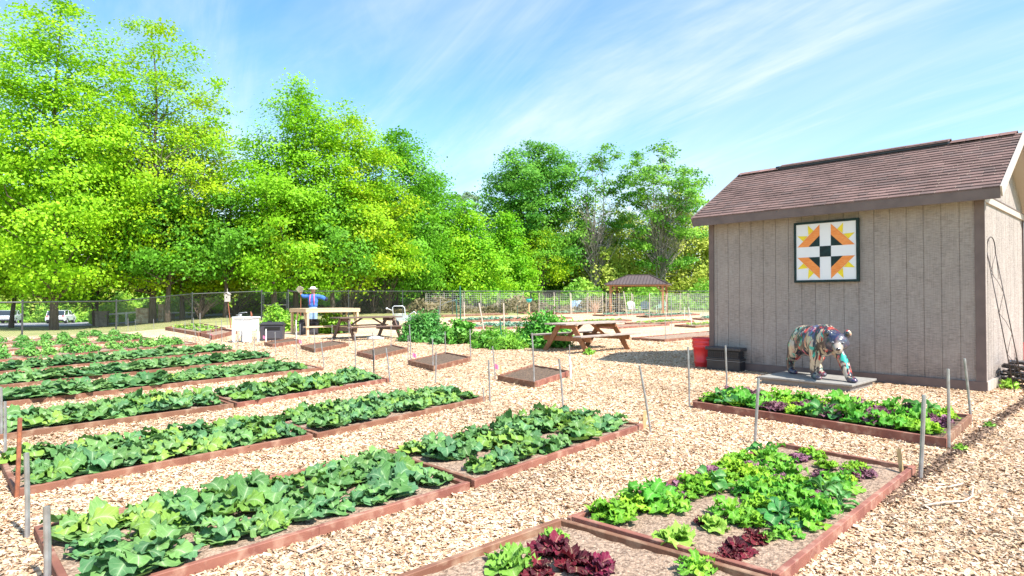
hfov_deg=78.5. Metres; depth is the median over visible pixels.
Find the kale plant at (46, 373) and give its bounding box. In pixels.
[32,367,63,378]
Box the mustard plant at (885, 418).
[864,408,914,427]
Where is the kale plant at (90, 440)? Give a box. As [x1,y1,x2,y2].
[74,432,125,449]
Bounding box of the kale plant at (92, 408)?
[78,404,110,417]
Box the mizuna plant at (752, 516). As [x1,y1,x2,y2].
[726,503,767,527]
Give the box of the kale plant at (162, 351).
[150,348,173,355]
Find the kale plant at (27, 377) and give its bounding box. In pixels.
[12,373,43,381]
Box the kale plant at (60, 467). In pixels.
[20,452,85,483]
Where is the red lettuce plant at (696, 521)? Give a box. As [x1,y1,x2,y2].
[693,515,706,525]
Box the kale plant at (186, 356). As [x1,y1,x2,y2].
[175,352,197,358]
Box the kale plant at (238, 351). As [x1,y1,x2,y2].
[227,349,249,356]
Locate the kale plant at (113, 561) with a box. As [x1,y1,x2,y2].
[75,536,171,575]
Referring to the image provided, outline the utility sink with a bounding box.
[232,312,260,342]
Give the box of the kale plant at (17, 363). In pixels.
[7,357,40,368]
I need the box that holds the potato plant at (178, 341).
[173,338,184,344]
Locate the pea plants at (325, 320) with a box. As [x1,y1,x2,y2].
[318,312,354,333]
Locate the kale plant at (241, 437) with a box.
[221,428,256,447]
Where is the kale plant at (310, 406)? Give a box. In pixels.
[304,401,326,411]
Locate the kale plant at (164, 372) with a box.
[138,369,172,379]
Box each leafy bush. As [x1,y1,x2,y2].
[394,307,449,342]
[429,331,447,344]
[442,318,478,343]
[516,306,577,348]
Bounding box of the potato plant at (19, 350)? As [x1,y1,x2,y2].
[14,344,35,355]
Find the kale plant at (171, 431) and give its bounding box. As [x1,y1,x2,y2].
[140,426,186,442]
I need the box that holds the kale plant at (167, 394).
[149,389,182,401]
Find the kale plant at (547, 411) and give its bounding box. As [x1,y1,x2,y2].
[530,401,568,417]
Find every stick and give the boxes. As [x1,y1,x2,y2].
[299,542,325,554]
[921,487,973,506]
[947,483,962,487]
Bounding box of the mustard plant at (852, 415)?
[829,400,877,422]
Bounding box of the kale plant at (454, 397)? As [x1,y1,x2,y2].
[439,391,463,402]
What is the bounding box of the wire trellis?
[987,237,1023,391]
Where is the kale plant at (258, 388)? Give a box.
[241,384,270,394]
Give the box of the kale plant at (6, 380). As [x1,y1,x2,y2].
[0,373,16,383]
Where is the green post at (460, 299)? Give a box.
[459,286,460,318]
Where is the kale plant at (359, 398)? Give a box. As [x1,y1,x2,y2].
[355,394,372,402]
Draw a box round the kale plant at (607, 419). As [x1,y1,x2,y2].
[590,413,621,431]
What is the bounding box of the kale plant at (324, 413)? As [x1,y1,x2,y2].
[311,406,335,416]
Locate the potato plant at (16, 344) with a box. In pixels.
[11,340,23,347]
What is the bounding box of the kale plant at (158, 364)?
[145,358,171,367]
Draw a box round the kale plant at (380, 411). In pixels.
[367,404,389,416]
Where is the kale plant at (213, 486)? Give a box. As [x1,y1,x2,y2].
[195,475,252,503]
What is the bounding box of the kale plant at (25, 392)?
[3,386,54,399]
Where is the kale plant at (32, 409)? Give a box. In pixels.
[21,404,49,415]
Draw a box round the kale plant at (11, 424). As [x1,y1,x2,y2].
[3,414,34,432]
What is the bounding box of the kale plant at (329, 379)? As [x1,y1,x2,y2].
[312,375,343,386]
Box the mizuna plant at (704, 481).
[676,469,723,494]
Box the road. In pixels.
[0,311,252,325]
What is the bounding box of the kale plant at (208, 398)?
[191,393,224,404]
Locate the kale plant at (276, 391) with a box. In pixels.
[265,385,287,395]
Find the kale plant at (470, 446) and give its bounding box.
[453,437,482,455]
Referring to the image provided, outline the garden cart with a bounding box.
[386,306,416,324]
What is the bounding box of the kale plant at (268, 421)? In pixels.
[241,414,285,429]
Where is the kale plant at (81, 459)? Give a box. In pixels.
[65,446,116,475]
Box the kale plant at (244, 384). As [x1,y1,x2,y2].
[237,381,260,391]
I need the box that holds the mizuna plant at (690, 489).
[675,482,707,498]
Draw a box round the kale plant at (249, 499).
[207,479,269,516]
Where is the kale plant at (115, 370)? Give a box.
[98,366,125,373]
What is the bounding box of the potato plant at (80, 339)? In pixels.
[76,336,90,342]
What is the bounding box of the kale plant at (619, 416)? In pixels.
[601,412,627,424]
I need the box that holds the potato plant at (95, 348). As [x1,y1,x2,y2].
[88,344,102,351]
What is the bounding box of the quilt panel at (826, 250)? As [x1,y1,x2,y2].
[794,218,859,282]
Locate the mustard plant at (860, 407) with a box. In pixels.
[845,400,878,412]
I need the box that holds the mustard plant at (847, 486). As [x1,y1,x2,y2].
[805,468,865,494]
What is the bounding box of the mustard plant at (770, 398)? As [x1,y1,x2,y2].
[759,389,783,402]
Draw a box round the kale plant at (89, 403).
[80,400,99,408]
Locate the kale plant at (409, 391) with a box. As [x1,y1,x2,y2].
[399,387,413,395]
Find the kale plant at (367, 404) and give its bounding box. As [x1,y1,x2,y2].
[350,400,375,410]
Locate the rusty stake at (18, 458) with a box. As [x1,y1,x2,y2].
[14,418,21,499]
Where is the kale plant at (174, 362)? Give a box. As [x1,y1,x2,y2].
[163,357,190,367]
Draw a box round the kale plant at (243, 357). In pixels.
[235,352,252,358]
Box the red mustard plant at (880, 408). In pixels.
[864,405,895,415]
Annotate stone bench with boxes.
[170,312,196,318]
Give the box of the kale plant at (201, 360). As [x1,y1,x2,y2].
[192,356,211,364]
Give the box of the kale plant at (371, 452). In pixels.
[358,445,394,463]
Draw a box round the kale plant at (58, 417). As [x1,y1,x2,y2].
[33,409,72,425]
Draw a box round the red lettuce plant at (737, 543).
[720,535,758,557]
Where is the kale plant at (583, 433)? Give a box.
[561,424,603,439]
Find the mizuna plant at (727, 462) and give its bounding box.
[709,456,746,470]
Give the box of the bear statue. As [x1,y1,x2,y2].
[786,324,857,382]
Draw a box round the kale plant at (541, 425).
[531,417,557,431]
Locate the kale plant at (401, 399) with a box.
[382,396,403,405]
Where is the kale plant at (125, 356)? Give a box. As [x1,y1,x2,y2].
[111,352,136,358]
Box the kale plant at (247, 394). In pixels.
[229,388,265,399]
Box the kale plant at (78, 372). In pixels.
[65,368,102,375]
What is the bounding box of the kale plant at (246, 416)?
[244,414,263,422]
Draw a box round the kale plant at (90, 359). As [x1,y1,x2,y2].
[81,354,107,361]
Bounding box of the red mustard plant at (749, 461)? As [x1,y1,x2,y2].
[743,460,758,465]
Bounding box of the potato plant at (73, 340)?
[62,337,78,344]
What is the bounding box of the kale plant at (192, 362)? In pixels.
[176,357,199,365]
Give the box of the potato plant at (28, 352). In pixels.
[19,347,42,355]
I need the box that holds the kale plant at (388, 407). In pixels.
[381,401,406,411]
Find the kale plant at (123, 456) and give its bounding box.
[94,444,142,467]
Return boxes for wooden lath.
[643,411,646,428]
[896,448,903,472]
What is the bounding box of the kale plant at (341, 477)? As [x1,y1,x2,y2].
[317,465,361,488]
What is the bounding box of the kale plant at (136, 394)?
[124,387,157,404]
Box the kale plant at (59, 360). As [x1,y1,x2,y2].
[47,356,75,364]
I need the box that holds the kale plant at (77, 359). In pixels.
[64,355,87,362]
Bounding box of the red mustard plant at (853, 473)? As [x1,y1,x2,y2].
[837,468,863,479]
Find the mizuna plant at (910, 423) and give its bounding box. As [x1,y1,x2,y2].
[894,415,926,430]
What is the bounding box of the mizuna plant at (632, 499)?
[612,492,651,512]
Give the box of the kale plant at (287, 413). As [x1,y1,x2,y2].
[274,401,308,418]
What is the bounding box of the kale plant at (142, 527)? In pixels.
[127,509,192,539]
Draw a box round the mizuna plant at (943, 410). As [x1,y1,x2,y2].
[928,406,964,418]
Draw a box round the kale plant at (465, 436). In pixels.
[452,431,476,441]
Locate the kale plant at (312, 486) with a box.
[295,477,346,498]
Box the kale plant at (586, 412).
[574,406,600,419]
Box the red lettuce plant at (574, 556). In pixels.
[553,542,598,575]
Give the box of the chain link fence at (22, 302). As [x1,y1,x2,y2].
[0,290,708,337]
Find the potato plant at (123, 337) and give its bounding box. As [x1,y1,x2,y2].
[115,333,131,340]
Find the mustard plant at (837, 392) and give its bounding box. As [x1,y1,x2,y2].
[820,388,862,403]
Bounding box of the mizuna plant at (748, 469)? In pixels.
[728,461,770,477]
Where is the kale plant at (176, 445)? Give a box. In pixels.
[152,436,201,454]
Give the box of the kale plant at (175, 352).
[164,347,183,354]
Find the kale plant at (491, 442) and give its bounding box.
[476,433,507,448]
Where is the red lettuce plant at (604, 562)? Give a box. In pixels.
[579,551,615,575]
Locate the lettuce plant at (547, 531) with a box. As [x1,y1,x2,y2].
[539,526,570,538]
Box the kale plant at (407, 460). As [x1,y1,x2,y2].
[365,450,423,472]
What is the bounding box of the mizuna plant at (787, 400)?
[779,396,798,404]
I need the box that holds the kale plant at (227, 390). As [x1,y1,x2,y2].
[214,385,240,395]
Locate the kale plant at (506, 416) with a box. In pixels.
[494,408,534,425]
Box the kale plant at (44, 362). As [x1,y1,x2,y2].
[29,358,56,365]
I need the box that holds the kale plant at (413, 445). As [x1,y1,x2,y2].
[395,439,432,453]
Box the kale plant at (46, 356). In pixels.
[40,354,63,362]
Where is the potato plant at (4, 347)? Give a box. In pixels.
[0,343,8,348]
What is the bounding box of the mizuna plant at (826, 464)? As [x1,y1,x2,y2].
[812,459,839,468]
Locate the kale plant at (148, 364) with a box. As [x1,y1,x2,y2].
[139,360,156,368]
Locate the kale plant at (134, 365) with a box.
[116,360,145,371]
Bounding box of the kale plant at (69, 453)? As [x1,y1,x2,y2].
[51,444,97,464]
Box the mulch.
[0,312,1023,575]
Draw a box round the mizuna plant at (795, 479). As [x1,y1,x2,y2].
[784,473,817,487]
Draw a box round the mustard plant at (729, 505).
[705,493,751,522]
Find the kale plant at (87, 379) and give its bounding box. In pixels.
[66,376,93,384]
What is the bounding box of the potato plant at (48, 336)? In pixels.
[41,334,52,339]
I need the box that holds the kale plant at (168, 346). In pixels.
[162,344,180,349]
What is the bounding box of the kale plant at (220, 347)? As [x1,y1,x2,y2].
[213,343,231,350]
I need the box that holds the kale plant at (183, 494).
[146,485,200,511]
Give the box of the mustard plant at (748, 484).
[727,475,772,499]
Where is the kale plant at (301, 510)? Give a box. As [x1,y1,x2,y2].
[289,495,330,521]
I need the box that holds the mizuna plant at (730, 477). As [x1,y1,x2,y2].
[707,469,743,486]
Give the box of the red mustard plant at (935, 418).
[919,411,954,426]
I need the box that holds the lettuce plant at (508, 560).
[484,542,540,575]
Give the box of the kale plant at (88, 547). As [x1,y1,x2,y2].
[63,528,133,559]
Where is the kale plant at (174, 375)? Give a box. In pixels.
[164,373,185,376]
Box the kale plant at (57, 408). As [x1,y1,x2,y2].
[30,405,69,415]
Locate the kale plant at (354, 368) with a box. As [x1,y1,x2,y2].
[347,366,363,372]
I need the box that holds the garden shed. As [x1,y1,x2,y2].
[691,130,1023,391]
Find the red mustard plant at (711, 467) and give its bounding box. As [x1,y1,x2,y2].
[696,465,725,474]
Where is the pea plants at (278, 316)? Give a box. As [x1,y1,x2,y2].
[256,302,300,330]
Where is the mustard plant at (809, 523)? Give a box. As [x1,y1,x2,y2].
[772,505,831,530]
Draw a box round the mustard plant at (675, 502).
[654,490,692,513]
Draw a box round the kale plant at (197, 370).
[185,365,210,375]
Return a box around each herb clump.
[468,328,502,348]
[472,324,517,341]
[486,332,530,349]
[505,325,530,345]
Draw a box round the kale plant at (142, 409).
[125,402,159,414]
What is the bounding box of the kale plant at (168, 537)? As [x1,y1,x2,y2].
[124,524,204,569]
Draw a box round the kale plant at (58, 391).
[28,386,65,397]
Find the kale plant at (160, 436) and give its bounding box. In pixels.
[147,432,183,443]
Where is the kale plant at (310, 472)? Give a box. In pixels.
[301,460,339,478]
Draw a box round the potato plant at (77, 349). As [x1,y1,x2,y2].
[66,342,90,352]
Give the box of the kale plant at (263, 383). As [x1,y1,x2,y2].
[241,380,277,388]
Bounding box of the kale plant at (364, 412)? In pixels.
[346,406,375,419]
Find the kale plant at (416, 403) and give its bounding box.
[402,397,426,410]
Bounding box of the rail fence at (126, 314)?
[108,312,137,324]
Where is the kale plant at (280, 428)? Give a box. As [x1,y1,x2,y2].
[273,420,306,437]
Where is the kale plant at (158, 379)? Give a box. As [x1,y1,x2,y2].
[151,376,180,383]
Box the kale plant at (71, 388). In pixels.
[45,378,93,394]
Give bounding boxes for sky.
[0,0,1023,287]
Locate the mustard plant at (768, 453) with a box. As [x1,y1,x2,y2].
[751,442,793,461]
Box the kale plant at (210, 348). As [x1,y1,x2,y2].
[195,344,219,351]
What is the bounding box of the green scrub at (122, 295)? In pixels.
[88,281,450,323]
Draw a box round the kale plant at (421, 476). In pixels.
[409,464,453,485]
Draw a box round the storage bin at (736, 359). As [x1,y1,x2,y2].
[705,346,746,371]
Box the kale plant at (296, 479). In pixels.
[267,472,304,488]
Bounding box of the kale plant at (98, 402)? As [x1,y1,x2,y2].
[94,397,127,406]
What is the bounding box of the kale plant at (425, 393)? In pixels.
[411,389,433,399]
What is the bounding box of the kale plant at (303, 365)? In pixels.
[293,361,308,368]
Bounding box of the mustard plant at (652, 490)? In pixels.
[616,475,680,513]
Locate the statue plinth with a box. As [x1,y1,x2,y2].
[758,371,876,391]
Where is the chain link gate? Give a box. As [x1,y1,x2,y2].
[263,292,286,316]
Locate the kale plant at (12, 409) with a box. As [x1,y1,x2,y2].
[7,404,26,415]
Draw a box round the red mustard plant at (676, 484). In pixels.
[663,480,686,498]
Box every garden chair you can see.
[628,301,638,311]
[641,301,648,310]
[656,301,665,312]
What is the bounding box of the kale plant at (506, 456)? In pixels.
[479,446,518,466]
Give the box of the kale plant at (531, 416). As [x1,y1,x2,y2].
[524,413,542,419]
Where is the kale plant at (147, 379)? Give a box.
[131,372,167,386]
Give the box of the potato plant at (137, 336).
[130,332,142,339]
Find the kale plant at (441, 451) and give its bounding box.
[421,435,467,459]
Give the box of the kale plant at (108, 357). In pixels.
[97,354,120,360]
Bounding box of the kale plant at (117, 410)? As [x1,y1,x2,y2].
[97,400,138,418]
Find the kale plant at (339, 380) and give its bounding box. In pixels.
[331,374,350,383]
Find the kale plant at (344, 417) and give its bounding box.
[340,411,360,423]
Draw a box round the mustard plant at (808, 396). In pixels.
[790,390,822,401]
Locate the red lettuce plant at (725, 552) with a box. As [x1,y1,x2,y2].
[714,547,742,561]
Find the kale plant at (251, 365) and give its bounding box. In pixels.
[233,363,253,369]
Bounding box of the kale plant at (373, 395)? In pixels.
[362,390,393,402]
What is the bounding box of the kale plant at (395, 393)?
[383,388,407,398]
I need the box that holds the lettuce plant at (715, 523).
[698,512,729,533]
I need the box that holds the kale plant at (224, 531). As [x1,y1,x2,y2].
[190,514,260,545]
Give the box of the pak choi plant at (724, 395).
[703,386,737,402]
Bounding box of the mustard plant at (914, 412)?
[888,403,937,419]
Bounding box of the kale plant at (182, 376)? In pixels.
[166,373,188,381]
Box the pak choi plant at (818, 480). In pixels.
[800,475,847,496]
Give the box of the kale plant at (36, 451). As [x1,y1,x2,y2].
[0,441,54,463]
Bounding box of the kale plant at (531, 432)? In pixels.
[508,420,541,436]
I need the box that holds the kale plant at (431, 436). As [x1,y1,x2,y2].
[420,431,446,445]
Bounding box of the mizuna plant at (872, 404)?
[864,399,884,407]
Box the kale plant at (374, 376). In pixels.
[356,370,381,379]
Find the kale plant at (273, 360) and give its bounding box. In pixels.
[263,357,288,365]
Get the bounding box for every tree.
[0,0,175,329]
[0,9,71,305]
[0,201,72,327]
[0,292,34,322]
[1,281,66,322]
[11,63,160,325]
[21,14,249,322]
[64,255,130,317]
[89,180,234,322]
[122,93,260,315]
[124,189,221,319]
[142,278,165,300]
[161,184,279,317]
[196,68,393,313]
[215,176,356,315]
[263,97,432,313]
[283,186,387,313]
[338,125,465,307]
[399,165,488,301]
[430,198,522,306]
[444,191,490,238]
[469,137,605,288]
[484,210,545,297]
[519,226,581,299]
[537,274,571,297]
[546,208,590,295]
[550,202,629,292]
[560,142,626,291]
[569,196,646,299]
[603,209,651,294]
[605,138,713,289]
[619,201,692,294]
[637,186,708,300]
[657,187,708,294]
[686,226,708,291]
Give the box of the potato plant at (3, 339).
[0,336,7,341]
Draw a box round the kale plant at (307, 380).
[288,377,315,390]
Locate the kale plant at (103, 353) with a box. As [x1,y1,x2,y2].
[88,351,115,356]
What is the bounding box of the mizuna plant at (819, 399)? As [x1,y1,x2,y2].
[818,397,831,402]
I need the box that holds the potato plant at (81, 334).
[75,332,87,337]
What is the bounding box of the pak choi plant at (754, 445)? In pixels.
[746,441,773,451]
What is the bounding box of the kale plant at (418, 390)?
[414,386,429,393]
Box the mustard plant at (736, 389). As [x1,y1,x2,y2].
[720,385,743,395]
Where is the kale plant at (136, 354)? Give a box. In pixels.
[122,350,147,359]
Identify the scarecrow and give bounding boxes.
[300,287,327,318]
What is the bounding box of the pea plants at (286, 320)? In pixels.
[279,313,302,331]
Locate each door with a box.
[264,331,280,338]
[302,327,315,332]
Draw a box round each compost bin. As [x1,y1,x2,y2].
[259,321,285,340]
[298,319,319,334]
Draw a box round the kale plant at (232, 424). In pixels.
[209,418,248,433]
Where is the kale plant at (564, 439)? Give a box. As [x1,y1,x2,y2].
[545,432,572,447]
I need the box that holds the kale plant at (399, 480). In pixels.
[362,461,418,497]
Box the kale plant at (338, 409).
[329,403,357,414]
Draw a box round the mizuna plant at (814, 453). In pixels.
[795,444,828,459]
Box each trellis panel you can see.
[425,293,462,310]
[464,293,497,304]
[499,292,523,311]
[539,293,570,313]
[571,293,602,314]
[606,293,631,312]
[632,294,666,317]
[667,293,708,316]
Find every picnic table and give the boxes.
[323,316,408,340]
[533,321,640,353]
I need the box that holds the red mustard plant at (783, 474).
[772,472,789,479]
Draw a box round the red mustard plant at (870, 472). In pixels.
[859,466,877,477]
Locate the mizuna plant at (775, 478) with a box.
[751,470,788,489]
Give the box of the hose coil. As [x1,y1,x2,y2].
[1000,359,1023,386]
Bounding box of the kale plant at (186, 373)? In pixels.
[175,370,193,375]
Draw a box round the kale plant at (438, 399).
[425,394,452,404]
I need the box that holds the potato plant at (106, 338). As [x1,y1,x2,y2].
[99,333,115,341]
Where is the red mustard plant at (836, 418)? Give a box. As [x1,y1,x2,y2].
[818,408,846,420]
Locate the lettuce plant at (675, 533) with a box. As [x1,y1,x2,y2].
[651,519,695,549]
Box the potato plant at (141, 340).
[139,337,148,344]
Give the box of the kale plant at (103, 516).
[39,496,131,541]
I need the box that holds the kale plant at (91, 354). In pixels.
[78,352,94,359]
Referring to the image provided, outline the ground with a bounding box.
[0,309,708,336]
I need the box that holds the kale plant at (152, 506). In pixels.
[115,493,166,527]
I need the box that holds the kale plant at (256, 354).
[247,351,269,358]
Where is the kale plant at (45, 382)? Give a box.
[31,379,55,388]
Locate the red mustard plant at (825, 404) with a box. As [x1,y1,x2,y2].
[818,400,835,410]
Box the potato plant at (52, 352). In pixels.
[41,347,58,355]
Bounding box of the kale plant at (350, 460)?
[327,454,367,471]
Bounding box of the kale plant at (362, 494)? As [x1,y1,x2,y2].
[343,478,395,505]
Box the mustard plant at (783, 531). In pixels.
[766,523,806,540]
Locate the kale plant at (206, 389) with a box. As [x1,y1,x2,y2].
[185,385,214,398]
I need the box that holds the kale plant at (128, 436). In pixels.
[107,430,145,445]
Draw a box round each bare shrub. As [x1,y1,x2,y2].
[174,291,219,319]
[211,288,258,315]
[330,276,366,314]
[358,277,390,312]
[372,275,402,312]
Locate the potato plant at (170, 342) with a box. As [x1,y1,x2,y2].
[159,338,175,344]
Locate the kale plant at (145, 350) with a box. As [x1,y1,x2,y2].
[137,347,149,352]
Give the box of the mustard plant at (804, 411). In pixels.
[789,402,815,415]
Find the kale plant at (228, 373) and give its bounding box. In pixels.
[215,369,239,376]
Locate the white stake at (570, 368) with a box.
[569,356,571,377]
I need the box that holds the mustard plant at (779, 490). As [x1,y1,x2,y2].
[768,480,819,501]
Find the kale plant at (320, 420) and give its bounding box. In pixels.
[306,414,349,427]
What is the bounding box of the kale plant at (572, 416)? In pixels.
[550,410,583,424]
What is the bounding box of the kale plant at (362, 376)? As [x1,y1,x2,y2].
[348,371,370,379]
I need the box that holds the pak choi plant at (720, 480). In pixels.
[679,464,728,489]
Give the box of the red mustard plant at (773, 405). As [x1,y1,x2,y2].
[759,400,792,411]
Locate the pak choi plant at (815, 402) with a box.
[798,398,841,418]
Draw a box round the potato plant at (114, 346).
[107,342,123,349]
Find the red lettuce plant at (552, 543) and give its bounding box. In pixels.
[526,530,568,556]
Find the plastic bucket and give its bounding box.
[692,337,709,367]
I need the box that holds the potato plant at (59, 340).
[53,336,69,344]
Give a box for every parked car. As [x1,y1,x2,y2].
[0,310,23,322]
[45,310,75,323]
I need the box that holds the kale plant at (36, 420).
[7,413,52,429]
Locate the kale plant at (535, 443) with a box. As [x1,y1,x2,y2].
[518,434,560,454]
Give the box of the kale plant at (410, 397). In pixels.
[400,394,414,399]
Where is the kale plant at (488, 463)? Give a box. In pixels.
[463,455,503,472]
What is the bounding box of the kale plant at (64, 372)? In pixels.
[47,369,75,377]
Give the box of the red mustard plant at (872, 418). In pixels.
[859,412,880,425]
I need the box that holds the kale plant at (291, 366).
[278,362,303,369]
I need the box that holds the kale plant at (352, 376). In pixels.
[337,373,359,381]
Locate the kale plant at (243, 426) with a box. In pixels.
[232,423,261,432]
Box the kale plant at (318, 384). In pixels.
[303,377,330,388]
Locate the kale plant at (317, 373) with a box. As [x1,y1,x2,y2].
[311,371,332,377]
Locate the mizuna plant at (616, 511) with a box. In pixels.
[584,496,638,524]
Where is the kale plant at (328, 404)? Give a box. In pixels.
[316,398,339,409]
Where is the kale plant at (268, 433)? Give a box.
[252,424,280,441]
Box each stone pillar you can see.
[94,311,108,325]
[135,308,148,322]
[158,304,164,320]
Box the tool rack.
[529,292,560,308]
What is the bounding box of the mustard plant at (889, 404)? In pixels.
[876,395,903,411]
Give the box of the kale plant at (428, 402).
[415,394,434,406]
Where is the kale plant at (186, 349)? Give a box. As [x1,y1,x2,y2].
[175,346,197,353]
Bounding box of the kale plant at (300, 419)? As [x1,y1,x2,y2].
[291,411,319,423]
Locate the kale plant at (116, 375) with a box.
[106,372,130,379]
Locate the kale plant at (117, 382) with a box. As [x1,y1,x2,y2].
[98,378,131,390]
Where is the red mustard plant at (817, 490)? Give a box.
[808,489,831,498]
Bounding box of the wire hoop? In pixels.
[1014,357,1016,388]
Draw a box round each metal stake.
[0,387,2,433]
[3,401,6,452]
[23,452,29,537]
[42,505,51,575]
[354,333,355,366]
[385,348,390,382]
[409,324,410,358]
[432,338,433,365]
[435,351,436,382]
[488,360,490,401]
[492,346,495,379]
[531,333,534,381]
[558,359,563,405]
[639,365,651,431]
[687,347,689,406]
[725,345,727,385]
[753,378,759,441]
[918,395,925,477]
[946,369,950,447]
[963,358,971,414]
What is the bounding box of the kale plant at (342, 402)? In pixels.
[334,397,363,408]
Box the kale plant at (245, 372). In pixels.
[220,365,253,375]
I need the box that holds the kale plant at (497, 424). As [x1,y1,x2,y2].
[489,419,516,430]
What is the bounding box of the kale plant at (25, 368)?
[16,365,49,377]
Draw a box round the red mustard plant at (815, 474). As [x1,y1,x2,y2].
[810,469,829,477]
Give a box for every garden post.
[478,303,483,329]
[503,303,504,329]
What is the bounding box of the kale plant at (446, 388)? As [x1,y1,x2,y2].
[437,384,453,395]
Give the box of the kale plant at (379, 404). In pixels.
[374,400,394,406]
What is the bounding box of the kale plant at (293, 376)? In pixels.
[277,371,298,381]
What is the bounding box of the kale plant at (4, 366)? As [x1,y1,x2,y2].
[0,363,14,369]
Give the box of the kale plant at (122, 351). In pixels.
[118,349,139,352]
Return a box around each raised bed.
[0,333,128,344]
[0,341,196,361]
[0,349,234,373]
[0,354,273,387]
[0,399,233,439]
[0,425,312,496]
[3,337,146,351]
[3,364,322,405]
[34,459,469,575]
[165,323,225,336]
[200,328,236,339]
[212,375,388,407]
[264,338,299,346]
[273,390,485,438]
[301,340,347,352]
[357,344,407,359]
[387,410,642,488]
[396,518,767,575]
[408,352,470,370]
[440,313,507,316]
[448,317,526,321]
[473,323,516,328]
[484,326,524,329]
[494,317,571,320]
[498,364,568,387]
[516,311,553,313]
[553,311,605,313]
[564,319,631,321]
[567,442,915,575]
[593,312,655,315]
[600,323,669,328]
[625,320,693,323]
[632,331,708,341]
[636,313,699,317]
[674,323,708,327]
[692,317,708,319]
[693,389,971,447]
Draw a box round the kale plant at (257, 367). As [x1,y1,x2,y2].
[238,362,271,374]
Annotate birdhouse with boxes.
[224,289,230,327]
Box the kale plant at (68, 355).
[61,353,77,357]
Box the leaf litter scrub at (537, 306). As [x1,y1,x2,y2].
[189,294,625,314]
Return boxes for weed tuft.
[583,347,595,354]
[952,442,968,451]
[983,421,995,426]
[997,377,1021,388]
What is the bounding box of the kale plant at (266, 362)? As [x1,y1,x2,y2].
[257,360,281,367]
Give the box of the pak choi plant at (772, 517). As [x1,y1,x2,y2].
[754,496,804,527]
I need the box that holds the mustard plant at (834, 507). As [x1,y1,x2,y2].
[805,492,843,518]
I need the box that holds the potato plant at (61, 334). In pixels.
[56,331,70,337]
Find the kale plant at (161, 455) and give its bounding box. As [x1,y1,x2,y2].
[134,440,174,463]
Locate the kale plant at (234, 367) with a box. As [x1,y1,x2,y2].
[221,364,239,370]
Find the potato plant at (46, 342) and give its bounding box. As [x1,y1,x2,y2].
[38,338,54,346]
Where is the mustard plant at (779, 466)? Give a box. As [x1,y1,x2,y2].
[757,457,810,476]
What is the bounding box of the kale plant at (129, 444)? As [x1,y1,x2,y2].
[117,438,152,453]
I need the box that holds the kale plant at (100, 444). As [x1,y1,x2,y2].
[94,438,121,451]
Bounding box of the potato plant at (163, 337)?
[154,335,169,343]
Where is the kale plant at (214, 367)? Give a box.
[206,363,225,372]
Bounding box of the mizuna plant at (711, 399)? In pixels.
[697,392,723,402]
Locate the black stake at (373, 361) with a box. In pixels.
[372,350,374,372]
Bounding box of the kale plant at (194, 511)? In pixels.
[159,499,229,529]
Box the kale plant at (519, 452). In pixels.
[502,441,534,458]
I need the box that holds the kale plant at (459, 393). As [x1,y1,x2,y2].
[448,386,479,397]
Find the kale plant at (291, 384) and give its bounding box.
[268,378,305,391]
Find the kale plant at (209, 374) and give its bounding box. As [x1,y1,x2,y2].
[189,369,219,378]
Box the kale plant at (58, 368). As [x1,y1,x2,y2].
[53,366,68,370]
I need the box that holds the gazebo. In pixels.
[604,274,671,312]
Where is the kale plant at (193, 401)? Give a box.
[176,393,203,407]
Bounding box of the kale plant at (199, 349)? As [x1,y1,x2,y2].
[190,346,206,351]
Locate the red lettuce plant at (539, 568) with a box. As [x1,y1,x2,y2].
[518,555,554,575]
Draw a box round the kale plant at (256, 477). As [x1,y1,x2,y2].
[228,468,272,487]
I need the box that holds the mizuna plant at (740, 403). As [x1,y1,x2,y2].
[721,394,745,405]
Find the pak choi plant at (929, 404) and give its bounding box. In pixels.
[901,398,956,415]
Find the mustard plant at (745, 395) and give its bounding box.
[726,387,767,407]
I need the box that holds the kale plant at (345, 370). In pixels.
[338,368,357,374]
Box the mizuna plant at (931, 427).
[907,418,945,433]
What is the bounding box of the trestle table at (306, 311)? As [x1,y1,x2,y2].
[289,308,359,335]
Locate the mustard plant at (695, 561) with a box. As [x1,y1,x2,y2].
[673,547,717,575]
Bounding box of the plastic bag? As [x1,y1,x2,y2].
[367,336,383,339]
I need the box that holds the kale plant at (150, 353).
[143,351,159,356]
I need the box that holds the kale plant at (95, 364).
[89,361,119,367]
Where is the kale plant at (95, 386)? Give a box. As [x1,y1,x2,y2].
[77,378,114,391]
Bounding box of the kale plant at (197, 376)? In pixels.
[185,372,212,380]
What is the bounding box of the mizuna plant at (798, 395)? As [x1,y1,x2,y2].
[791,393,804,399]
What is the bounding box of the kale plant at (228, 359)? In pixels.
[210,355,235,362]
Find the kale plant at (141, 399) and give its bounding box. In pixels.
[113,395,144,407]
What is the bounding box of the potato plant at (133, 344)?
[126,341,141,347]
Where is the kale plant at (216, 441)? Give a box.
[184,430,230,454]
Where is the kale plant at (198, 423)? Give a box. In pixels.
[166,418,213,432]
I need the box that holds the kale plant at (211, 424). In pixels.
[197,422,216,429]
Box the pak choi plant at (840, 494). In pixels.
[824,486,859,508]
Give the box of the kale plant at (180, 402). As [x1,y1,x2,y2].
[161,396,191,409]
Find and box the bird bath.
[526,299,531,316]
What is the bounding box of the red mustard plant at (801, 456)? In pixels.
[787,452,811,461]
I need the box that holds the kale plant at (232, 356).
[224,353,245,360]
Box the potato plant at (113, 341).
[104,340,120,347]
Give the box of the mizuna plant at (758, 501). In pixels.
[741,490,784,514]
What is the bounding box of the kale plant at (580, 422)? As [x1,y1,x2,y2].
[558,415,601,436]
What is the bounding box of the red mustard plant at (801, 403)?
[786,399,811,406]
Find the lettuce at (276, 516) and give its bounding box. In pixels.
[248,501,292,535]
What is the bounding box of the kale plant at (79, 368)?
[64,366,88,370]

